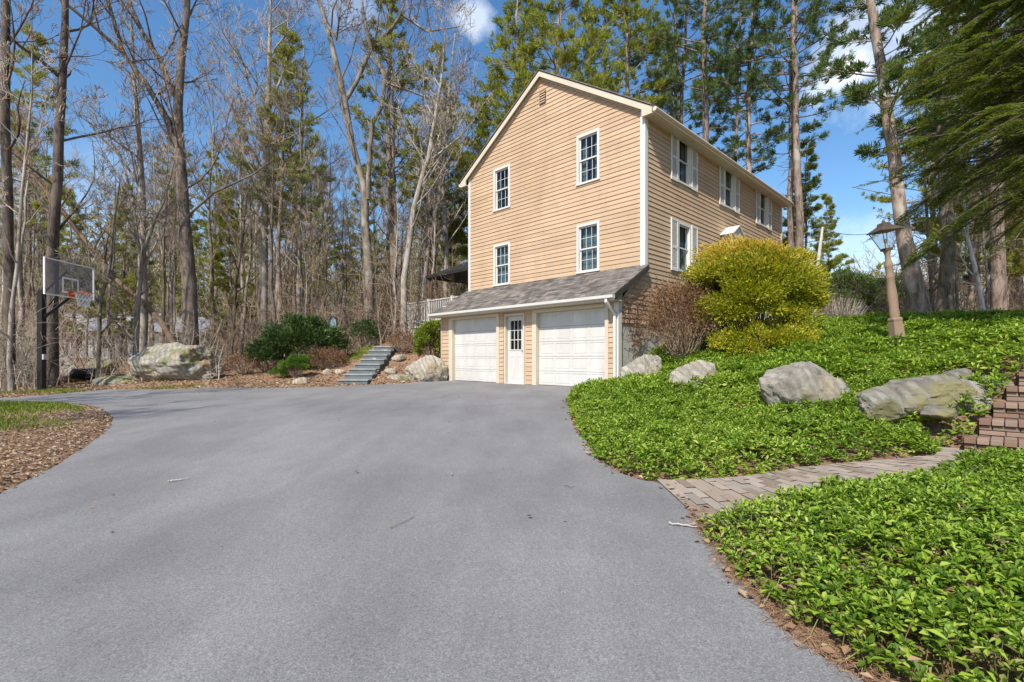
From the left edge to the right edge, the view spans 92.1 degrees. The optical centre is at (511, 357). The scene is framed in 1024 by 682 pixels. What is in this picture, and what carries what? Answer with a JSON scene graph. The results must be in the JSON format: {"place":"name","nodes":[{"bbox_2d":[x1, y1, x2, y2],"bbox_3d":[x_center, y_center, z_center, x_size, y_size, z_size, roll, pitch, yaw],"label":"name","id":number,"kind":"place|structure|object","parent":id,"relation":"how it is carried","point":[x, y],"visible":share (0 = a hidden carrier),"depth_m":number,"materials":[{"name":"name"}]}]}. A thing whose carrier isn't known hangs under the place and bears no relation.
{"place":"outdoors","nodes":[
{"label":"outdoors","id":0,"kind":"place"},
{"bbox_2d":[0,380,863,681],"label":"driveway","id":1,"kind":"structure","parent":0,"point":[262,542],"depth_m":2.90,"materials":[{"name":"grey asphalt"}]},
{"bbox_2d":[0,0,1009,333],"label":"sky","id":2,"kind":"structure","parent":0,"point":[841,172],"materials":[{"name":"blue"}]},
{"bbox_2d":[0,326,1023,681],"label":"ground","id":3,"kind":"structure","parent":0,"point":[936,428],"depth_m":5.06,"materials":[{"name":"brown soil"}]},
{"bbox_2d":[0,0,55,390],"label":"bare tree","id":4,"kind":"object","parent":3,"relation":"on","point":[6,145],"visible":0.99,"depth_m":14.90,"materials":[{"name":"brown plant"}]},
{"bbox_2d":[0,77,56,355],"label":"bare tree","id":5,"kind":"object","parent":3,"relation":"on","point":[19,289],"visible":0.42,"depth_m":20.84,"materials":[{"name":"brown plant"}]},
{"bbox_2d":[0,38,69,390],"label":"bare tree","id":6,"kind":"object","parent":3,"relation":"on","point":[11,385],"visible":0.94,"depth_m":14.56,"materials":[{"name":"brown plant"}]},
{"bbox_2d":[0,22,81,344],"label":"pine tree","id":7,"kind":"object","parent":3,"relation":"on","point":[37,75],"visible":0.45,"depth_m":23.16,"materials":[{"name":"green plant"}]},
{"bbox_2d":[0,400,87,432],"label":"grass","id":8,"kind":"structure","parent":3,"relation":"on","point":[18,405],"depth_m":9.08,"materials":[{"name":"green plant"}]},
{"bbox_2d":[0,273,91,390],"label":"brush","id":9,"kind":"object","parent":3,"relation":"on","point":[18,372],"visible":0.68,"depth_m":15.32,"materials":[{"name":"brown plant"}]},
{"bbox_2d":[0,402,112,489],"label":"leaf litter","id":10,"kind":"object","parent":3,"relation":"on","point":[94,414],"visible":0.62,"depth_m":6.44,"materials":[{"name":"brown plant"}]},
{"bbox_2d":[37,257,94,389],"bbox_3d":[-13.485,-0.859,15.063,1.375,4.070,1.359,0,0,40],"label":"basketball hoop","id":11,"kind":"object","parent":3,"relation":"on","point":[42,316],"visible":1,"depth_m":14.95,"materials":[{"name":"metal"}]},
{"bbox_2d":[31,186,108,361],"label":"pine tree","id":12,"kind":"object","parent":3,"relation":"on","point":[75,220],"visible":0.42,"depth_m":33.01,"materials":[{"name":"green plant"}]},
{"bbox_2d":[13,133,175,342],"bbox_3d":[-15.345,-3.780,18.509,6.956,9.610,1.539,0,0,6],"label":"fallen tree","id":13,"kind":"object","parent":3,"relation":"on","point":[144,304],"visible":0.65,"depth_m":18.53,"materials":[{"name":"brown plant"}]},
{"bbox_2d":[0,0,191,386],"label":"bare tree","id":14,"kind":"object","parent":3,"relation":"on","point":[54,227],"visible":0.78,"depth_m":16.93,"materials":[{"name":"brown plant"}]},
{"bbox_2d":[54,163,139,378],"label":"bare tree","id":15,"kind":"object","parent":3,"relation":"on","point":[99,301],"visible":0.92,"depth_m":17.26,"materials":[{"name":"grey plant"}]},
{"bbox_2d":[70,153,145,359],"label":"bare tree","id":16,"kind":"object","parent":3,"relation":"on","point":[113,263],"visible":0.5,"depth_m":23.50,"materials":[{"name":"grey plant"}]},
{"bbox_2d":[0,308,229,386],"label":"brush","id":17,"kind":"object","parent":3,"relation":"on","point":[95,362],"visible":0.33,"depth_m":17.79,"materials":[{"name":"brown plant"}]},
{"bbox_2d":[83,183,157,364],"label":"pine tree","id":18,"kind":"object","parent":3,"relation":"on","point":[132,281],"visible":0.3,"depth_m":29.95,"materials":[{"name":"green plant"}]},
{"bbox_2d":[64,132,187,378],"bbox_3d":[-13.642,-3.517,17.712,2.408,9.407,3.156,0,0,27],"label":"bare tree","id":19,"kind":"object","parent":3,"relation":"on","point":[140,278],"visible":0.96,"depth_m":18.14,"materials":[{"name":"grey plant"}]},
{"bbox_2d":[44,0,208,351],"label":"bare tree","id":20,"kind":"object","parent":3,"relation":"on","point":[140,177],"visible":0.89,"depth_m":19.70,"materials":[{"name":"brown plant"}]},
{"bbox_2d":[59,313,235,357],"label":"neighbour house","id":21,"kind":"structure","parent":3,"relation":"on","point":[156,326],"depth_m":43.65,"materials":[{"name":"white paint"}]},
{"bbox_2d":[117,131,198,343],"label":"bare tree","id":22,"kind":"object","parent":3,"relation":"on","point":[163,274],"visible":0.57,"depth_m":22.75,"materials":[{"name":"brown plant"}]},
{"bbox_2d":[137,117,207,342],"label":"pine tree","id":23,"kind":"object","parent":3,"relation":"on","point":[195,227],"visible":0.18,"depth_m":36.07,"materials":[{"name":"green plant"}]},
{"bbox_2d":[127,342,223,380],"bbox_3d":[-11.727,0.201,17.122,2.957,1.469,1.982,0,0,-3],"label":"boulder","id":24,"kind":"object","parent":3,"relation":"on","point":[177,361],"visible":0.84,"depth_m":16.53,"materials":[{"name":"grey stone"}]},
{"bbox_2d":[58,0,304,344],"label":"bare tree","id":25,"kind":"object","parent":3,"relation":"on","point":[176,89],"visible":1,"depth_m":18.81,"materials":[{"name":"brown plant"}]},
{"bbox_2d":[156,52,252,352],"bbox_3d":[-19.561,-9.145,31.838,5.269,19.562,5.450,0,0,33],"label":"bare tree","id":26,"kind":"object","parent":3,"relation":"on","point":[208,189],"visible":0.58,"depth_m":31.55,"materials":[{"name":"grey plant"}]},
{"bbox_2d":[0,342,415,397],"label":"leaf litter","id":27,"kind":"object","parent":3,"relation":"on","point":[165,381],"visible":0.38,"depth_m":16.11,"materials":[{"name":"brown plant"}]},
{"bbox_2d":[192,142,244,349],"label":"pine tree","id":28,"kind":"object","parent":3,"relation":"on","point":[215,211],"visible":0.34,"depth_m":36.16,"materials":[{"name":"green plant"}]},
{"bbox_2d":[199,193,259,354],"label":"pine tree","id":29,"kind":"object","parent":3,"relation":"on","point":[219,255],"visible":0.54,"depth_m":32.74,"materials":[{"name":"green plant"}]},
{"bbox_2d":[191,113,270,356],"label":"bare tree","id":30,"kind":"object","parent":3,"relation":"on","point":[238,229],"visible":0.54,"depth_m":32.23,"materials":[{"name":"brown plant"}]},
{"bbox_2d":[0,228,467,372],"bbox_3d":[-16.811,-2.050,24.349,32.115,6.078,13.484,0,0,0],"label":"brush","id":31,"kind":"object","parent":3,"relation":"on","point":[344,325],"visible":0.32,"depth_m":21.87,"materials":[{"name":"brown plant"}]},
{"bbox_2d":[158,0,317,364],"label":"bare tree","id":32,"kind":"object","parent":3,"relation":"on","point":[264,252],"visible":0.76,"depth_m":22.85,"materials":[{"name":"brown plant"}]},
{"bbox_2d":[201,84,308,364],"bbox_3d":[-12.818,-6.304,24.698,3.495,14.297,5.199,3,0,43],"label":"bare tree","id":33,"kind":"object","parent":3,"relation":"on","point":[242,233],"visible":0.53,"depth_m":24.32,"materials":[{"name":"grey plant"}]},
{"bbox_2d":[222,147,288,367],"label":"bare tree","id":34,"kind":"object","parent":3,"relation":"on","point":[250,263],"visible":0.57,"depth_m":22.72,"materials":[{"name":"grey plant"}]},
{"bbox_2d":[217,85,311,366],"bbox_3d":[-10.263,-5.459,20.396,3.470,12.268,3.298,1,-1,36],"label":"bare tree","id":35,"kind":"object","parent":3,"relation":"on","point":[272,200],"visible":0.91,"depth_m":20.55,"materials":[{"name":"brown plant"}]},
{"bbox_2d":[242,338,292,372],"bbox_3d":[-9.221,-0.107,18.609,1.785,1.422,1.671,0,0,40],"label":"rhododendron","id":36,"kind":"object","parent":3,"relation":"on","point":[255,352],"visible":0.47,"depth_m":18.25,"materials":[{"name":"green plant"}]},
{"bbox_2d":[226,23,327,362],"bbox_3d":[-10.453,-7.372,21.980,3.986,15.918,4.285,0,-1,-6],"label":"pine tree","id":37,"kind":"object","parent":3,"relation":"on","point":[288,52],"visible":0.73,"depth_m":22.13,"materials":[{"name":"green plant"}]},
{"bbox_2d":[249,37,336,315],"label":"pine tree","id":38,"kind":"object","parent":3,"relation":"on","point":[310,144],"visible":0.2,"depth_m":26.85,"materials":[{"name":"green plant"}]},
{"bbox_2d":[254,67,337,352],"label":"bare tree","id":39,"kind":"object","parent":3,"relation":"on","point":[317,186],"visible":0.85,"depth_m":21.96,"materials":[{"name":"grey plant"}]},
{"bbox_2d":[246,2,362,314],"bbox_3d":[-9.749,-8.509,23.271,5.288,18.112,4.673,0,0,0],"label":"bare tree","id":40,"kind":"object","parent":3,"relation":"on","point":[298,289],"visible":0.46,"depth_m":23.45,"materials":[{"name":"brown plant"}]},
{"bbox_2d":[258,312,352,369],"bbox_3d":[-7.891,-0.646,18.844,3.349,2.222,2.915,0,0,-30],"label":"rhododendron","id":41,"kind":"object","parent":3,"relation":"on","point":[307,330],"visible":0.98,"depth_m":18.26,"materials":[{"name":"green plant"}]},
{"bbox_2d":[285,144,361,357],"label":"bare tree","id":42,"kind":"object","parent":3,"relation":"on","point":[320,237],"visible":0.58,"depth_m":24.01,"materials":[{"name":"grey plant"}]},
{"bbox_2d":[302,181,358,312],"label":"pine tree","id":43,"kind":"object","parent":3,"relation":"on","point":[329,259],"visible":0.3,"depth_m":34.87,"materials":[{"name":"green plant"}]},
{"bbox_2d":[320,165,362,326],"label":"bare tree","id":44,"kind":"object","parent":3,"relation":"on","point":[336,235],"visible":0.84,"depth_m":29.74,"materials":[{"name":"grey plant"}]},
{"bbox_2d":[334,175,385,312],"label":"pine tree","id":45,"kind":"object","parent":3,"relation":"on","point":[373,238],"visible":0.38,"depth_m":35.76,"materials":[{"name":"green plant"}]},
{"bbox_2d":[337,346,395,384],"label":"slate steps","id":46,"kind":"structure","parent":3,"relation":"on","point":[360,374],"depth_m":17.32,"materials":[{"name":"stone"}]},
{"bbox_2d":[290,0,480,346],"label":"bare tree","id":47,"kind":"object","parent":3,"relation":"on","point":[364,184],"visible":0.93,"depth_m":21.88,"materials":[{"name":"grey plant"}]},
{"bbox_2d":[345,0,436,341],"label":"bare tree","id":48,"kind":"object","parent":3,"relation":"on","point":[388,139],"visible":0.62,"depth_m":23.39,"materials":[{"name":"grey plant"}]},
{"bbox_2d":[351,0,442,332],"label":"pine tree","id":49,"kind":"object","parent":3,"relation":"on","point":[380,169],"visible":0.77,"depth_m":22.71,"materials":[{"name":"green plant"}]},
{"bbox_2d":[411,318,440,356],"bbox_3d":[-3.028,-0.557,18.318,1.416,1.852,1.449,0,0,0],"label":"garden shrub","id":50,"kind":"object","parent":3,"relation":"on","point":[427,336],"visible":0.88,"depth_m":18.10,"materials":[{"name":"green plant"}]},
{"bbox_2d":[404,355,448,381],"bbox_3d":[-2.920,0.489,16.869,1.489,1.167,0.916,0,0,-11],"label":"boulder","id":51,"kind":"object","parent":3,"relation":"on","point":[427,368],"visible":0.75,"depth_m":16.62,"materials":[{"name":"grey stone"}]},
{"bbox_2d":[382,70,476,319],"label":"bare tree","id":52,"kind":"object","parent":3,"relation":"on","point":[438,187],"visible":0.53,"depth_m":23.92,"materials":[{"name":"brown plant"}]},
{"bbox_2d":[395,40,467,304],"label":"pine tree","id":53,"kind":"object","parent":3,"relation":"on","point":[436,72],"visible":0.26,"depth_m":25.62,"materials":[{"name":"green plant"}]},
{"bbox_2d":[376,0,495,343],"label":"bare tree","id":54,"kind":"object","parent":3,"relation":"on","point":[422,178],"visible":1,"depth_m":20.40,"materials":[{"name":"brown plant"}]},
{"bbox_2d":[411,0,506,303],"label":"bare tree","id":55,"kind":"object","parent":3,"relation":"on","point":[445,238],"visible":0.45,"depth_m":24.94,"materials":[{"name":"brown plant"}]},
{"bbox_2d":[438,93,490,295],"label":"pine tree","id":56,"kind":"object","parent":3,"relation":"on","point":[460,236],"visible":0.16,"depth_m":28.48,"materials":[{"name":"green plant"}]},
{"bbox_2d":[440,0,548,190],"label":"pine tree","id":57,"kind":"object","parent":3,"relation":"on","point":[510,29],"visible":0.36,"depth_m":24.26,"materials":[{"name":"green plant"}]},
{"bbox_2d":[0,176,1023,351],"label":"woods","id":58,"kind":"object","parent":3,"relation":"on","point":[412,262],"visible":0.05,"depth_m":53.35,"materials":[{"name":"brown plant"}]},
{"bbox_2d":[23,197,1023,332],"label":"pine foliage","id":59,"kind":"object","parent":58,"relation":"attached to","point":[233,271],"visible":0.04,"depth_m":53.44,"materials":[{"name":"green plant"}]},
{"bbox_2d":[478,0,624,141],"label":"pine tree","id":60,"kind":"object","parent":3,"relation":"on","point":[557,35],"visible":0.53,"depth_m":22.54,"materials":[{"name":"green plant"}]},
{"bbox_2d":[567,0,644,98],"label":"pine tree","id":61,"kind":"object","parent":3,"relation":"on","point":[599,51],"visible":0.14,"depth_m":26.21,"materials":[{"name":"green plant"}]},
{"bbox_2d":[427,69,793,386],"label":"house","id":62,"kind":"structure","parent":3,"relation":"on","point":[590,207],"depth_m":14.81,"materials":[{"name":"beige wood"}]},
{"bbox_2d":[455,317,495,382],"bbox_3d":[-1.141,-0.235,16.202,0.106,2.090,2.220,0,0,-45],"label":"garage door","id":63,"kind":"structure","parent":62,"relation":"in","point":[475,339],"depth_m":16.19,"materials":[{"name":"metal"}]},
{"bbox_2d":[493,163,510,211],"bbox_3d":[-0.253,-5.807,17.042,0.345,1.545,0.870,0,0,-45],"label":"window","id":64,"kind":"structure","parent":62,"relation":"in","point":[504,175],"depth_m":17.20,"materials":[{"name":"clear glass"}]},
{"bbox_2d":[493,241,510,286],"bbox_3d":[-0.293,-3.200,17.003,0.233,1.440,0.860,0,0,-45],"label":"window","id":65,"kind":"structure","parent":62,"relation":"in","point":[504,248],"depth_m":17.14,"materials":[{"name":"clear glass"}]},
{"bbox_2d":[508,316,522,383],"bbox_3d":[0.215,-0.227,14.887,0.360,2.035,0.740,0,0,-45],"label":"entry door","id":66,"kind":"structure","parent":62,"relation":"in","point":[515,356],"depth_m":14.86,"materials":[{"name":"white wood"}]},
{"bbox_2d":[539,308,604,386],"bbox_3d":[1.639,-0.235,13.381,0.106,2.090,2.347,0,0,-45],"label":"garage door","id":67,"kind":"structure","parent":62,"relation":"in","point":[571,343],"depth_m":13.34,"materials":[{"name":"metal"}]},
{"bbox_2d":[576,128,599,186],"bbox_3d":[2.308,-5.807,14.439,0.345,1.545,0.863,0,0,-45],"label":"window","id":68,"kind":"structure","parent":62,"relation":"in","point":[591,139],"depth_m":14.57,"materials":[{"name":"clear glass"}]},
{"bbox_2d":[576,220,599,273],"bbox_3d":[2.267,-3.200,14.399,0.231,1.440,0.853,0,0,-45],"label":"window","id":69,"kind":"structure","parent":62,"relation":"in","point":[591,230],"depth_m":14.49,"materials":[{"name":"clear glass"}]},
{"bbox_2d":[595,0,674,108],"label":"pine tree","id":70,"kind":"object","parent":3,"relation":"on","point":[649,49],"visible":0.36,"depth_m":24.06,"materials":[{"name":"green plant"}]},
{"bbox_2d":[634,0,726,134],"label":"pine tree","id":71,"kind":"object","parent":3,"relation":"on","point":[696,67],"visible":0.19,"depth_m":27.34,"materials":[{"name":"green plant"}]},
{"bbox_2d":[631,273,733,360],"bbox_3d":[3.909,-0.901,11.085,2.473,1.991,2.205,0,0,0],"label":"twiggy shrub","id":72,"kind":"object","parent":3,"relation":"on","point":[681,332],"visible":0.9,"depth_m":10.85,"materials":[{"name":"brown plant"}]},
{"bbox_2d":[636,0,743,145],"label":"pine tree","id":73,"kind":"object","parent":3,"relation":"on","point":[670,105],"visible":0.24,"depth_m":25.23,"materials":[{"name":"green plant"}]},
{"bbox_2d":[634,0,748,154],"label":"pine tree","id":74,"kind":"object","parent":3,"relation":"on","point":[703,51],"visible":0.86,"depth_m":23.37,"materials":[{"name":"green plant"}]},
{"bbox_2d":[669,360,717,395],"bbox_3d":[3.202,0.420,8.672,0.902,0.768,0.661,0,0,-44],"label":"boulder","id":75,"kind":"object","parent":3,"relation":"on","point":[699,368],"visible":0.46,"depth_m":8.56,"materials":[{"name":"grey stone"}]},
{"bbox_2d":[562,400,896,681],"bbox_3d":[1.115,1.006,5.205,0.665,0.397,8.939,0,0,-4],"label":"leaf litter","id":76,"kind":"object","parent":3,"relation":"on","point":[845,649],"visible":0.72,"depth_m":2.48,"materials":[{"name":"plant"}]},
{"bbox_2d":[694,0,776,174],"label":"pine tree","id":77,"kind":"object","parent":3,"relation":"on","point":[734,126],"visible":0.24,"depth_m":29.06,"materials":[{"name":"green plant"}]},
{"bbox_2d":[690,0,815,172],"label":"pine tree","id":78,"kind":"object","parent":3,"relation":"on","point":[722,102],"visible":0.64,"depth_m":24.77,"materials":[{"name":"green plant"}]},
{"bbox_2d":[676,233,834,351],"bbox_3d":[5.351,-1.357,10.969,3.245,2.902,3.126,0,0,0],"label":"flowering shrub","id":79,"kind":"object","parent":3,"relation":"on","point":[752,278],"visible":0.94,"depth_m":10.06,"materials":[{"name":"yellow plant"}]},
{"bbox_2d":[705,317,826,359],"bbox_3d":[5.449,-0.292,10.243,2.662,1.195,1.909,0,0,0],"label":"flowering shrub","id":80,"kind":"object","parent":3,"relation":"on","point":[735,341],"visible":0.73,"depth_m":9.90,"materials":[{"name":"yellow plant"}]},
{"bbox_2d":[708,0,867,247],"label":"pine tree","id":81,"kind":"object","parent":3,"relation":"on","point":[798,193],"visible":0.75,"depth_m":22.93,"materials":[{"name":"green plant"}]},
{"bbox_2d":[728,0,855,248],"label":"pine tree","id":82,"kind":"object","parent":3,"relation":"on","point":[772,81],"visible":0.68,"depth_m":23.89,"materials":[{"name":"green plant"}]},
{"bbox_2d":[565,307,1023,406],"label":"ground cover","id":83,"kind":"object","parent":3,"relation":"on","point":[952,330],"visible":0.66,"depth_m":8.32,"materials":[{"name":"green plant"}]},
{"bbox_2d":[568,362,1023,681],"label":"ground cover","id":84,"kind":"object","parent":3,"relation":"on","point":[638,413],"depth_m":5.22,"materials":[{"name":"green plant"}]},
{"bbox_2d":[758,361,849,414],"bbox_3d":[3.837,0.477,6.516,1.125,0.860,0.643,0,0,-9],"label":"boulder","id":85,"kind":"object","parent":3,"relation":"on","point":[798,381],"visible":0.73,"depth_m":6.30,"materials":[{"name":"grey stone"}]},
{"bbox_2d":[687,505,920,681],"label":"pine straw","id":86,"kind":"object","parent":3,"relation":"on","point":[804,624],"visible":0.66,"depth_m":2.11,"materials":[{"name":"brown plant"}]},
{"bbox_2d":[782,137,848,315],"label":"pine tree","id":87,"kind":"object","parent":3,"relation":"on","point":[807,187],"visible":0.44,"depth_m":26.48,"materials":[{"name":"green plant"}]},
{"bbox_2d":[808,193,855,286],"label":"pine tree","id":88,"kind":"object","parent":3,"relation":"on","point":[827,200],"visible":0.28,"depth_m":37.84,"materials":[{"name":"green plant"}]},
{"bbox_2d":[657,447,1021,531],"bbox_3d":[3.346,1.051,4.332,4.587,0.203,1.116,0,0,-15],"label":"brick path","id":89,"kind":"structure","parent":3,"relation":"on","point":[720,491],"depth_m":4.19,"materials":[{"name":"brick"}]},
{"bbox_2d":[810,264,885,313],"bbox_3d":[16.187,-2.823,23.938,3.575,3.358,3.628,0,0,0],"label":"evergreen shrub","id":90,"kind":"object","parent":3,"relation":"on","point":[861,278],"visible":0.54,"depth_m":23.19,"materials":[{"name":"green plant"}]},
{"bbox_2d":[695,445,1023,681],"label":"ground cover","id":91,"kind":"object","parent":3,"relation":"on","point":[1004,497],"visible":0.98,"depth_m":2.34,"materials":[{"name":"green plant"}]},
{"bbox_2d":[856,392,904,423],"bbox_3d":[4.186,0.571,5.606,0.419,0.362,0.360,0,0,13],"label":"boulder","id":92,"kind":"object","parent":3,"relation":"on","point":[887,407],"visible":0.86,"depth_m":5.49,"materials":[{"name":"grey stone"}]},
{"bbox_2d":[805,0,967,312],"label":"pine tree","id":93,"kind":"object","parent":3,"relation":"on","point":[916,295],"visible":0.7,"depth_m":13.88,"materials":[{"name":"green plant"}]},
{"bbox_2d":[866,219,907,351],"bbox_3d":[6.166,-1.000,8.000,0.349,2.525,0.349,-7,0,0],"label":"lamp post","id":94,"kind":"object","parent":3,"relation":"on","point":[895,323],"visible":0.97,"depth_m":7.95,"materials":[{"name":"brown wood"}]},
{"bbox_2d":[855,374,977,418],"bbox_3d":[4.830,0.470,5.930,1.278,0.545,0.686,0,0,6],"label":"boulder","id":95,"kind":"object","parent":3,"relation":"on","point":[911,395],"visible":0.65,"depth_m":5.68,"materials":[{"name":"grey stone"}]},
{"bbox_2d":[810,260,1023,315],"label":"brush","id":96,"kind":"object","parent":3,"relation":"on","point":[1012,301],"visible":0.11,"depth_m":19.59,"materials":[{"name":"plant"}]},
{"bbox_2d":[861,13,988,312],"bbox_3d":[22.209,-9.451,26.071,5.265,16.709,5.174,0,0,-10],"label":"pine tree","id":97,"kind":"object","parent":3,"relation":"on","point":[882,198],"visible":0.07,"depth_m":26.34,"materials":[{"name":"green plant"}]},
{"bbox_2d":[856,0,1023,270],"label":"hemlock tree","id":98,"kind":"object","parent":3,"relation":"on","point":[1000,54],"visible":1,"depth_m":8.47,"materials":[{"name":"green plant"}]},
{"bbox_2d":[868,0,1011,311],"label":"pine tree","id":99,"kind":"object","parent":3,"relation":"on","point":[946,286],"visible":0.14,"depth_m":14.86,"materials":[{"name":"green plant"}]},
{"bbox_2d":[877,1,1023,265],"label":"hemlock tree","id":100,"kind":"object","parent":3,"relation":"on","point":[983,184],"visible":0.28,"depth_m":13.54,"materials":[{"name":"green plant"}]},
{"bbox_2d":[904,0,1023,311],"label":"pine tree","id":101,"kind":"object","parent":3,"relation":"on","point":[998,287],"visible":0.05,"depth_m":17.85,"materials":[{"name":"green plant"}]},
{"bbox_2d":[911,28,1023,309],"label":"pine tree","id":102,"kind":"object","parent":3,"relation":"on","point":[969,277],"visible":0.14,"depth_m":21.87,"materials":[{"name":"green plant"}]},
{"bbox_2d":[953,182,993,310],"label":"birch tree","id":103,"kind":"object","parent":3,"relation":"on","point":[977,284],"visible":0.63,"depth_m":16.96,"materials":[{"name":"plant"}]},
{"bbox_2d":[947,323,1023,434],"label":"ground cover","id":104,"kind":"object","parent":3,"relation":"on","point":[993,353],"visible":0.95,"depth_m":6.21,"materials":[{"name":"green plant"}]},
{"bbox_2d":[964,371,1023,452],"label":"brick steps","id":105,"kind":"structure","parent":3,"relation":"on","point":[997,430],"depth_m":5.17,"materials":[{"name":"brown brick"}]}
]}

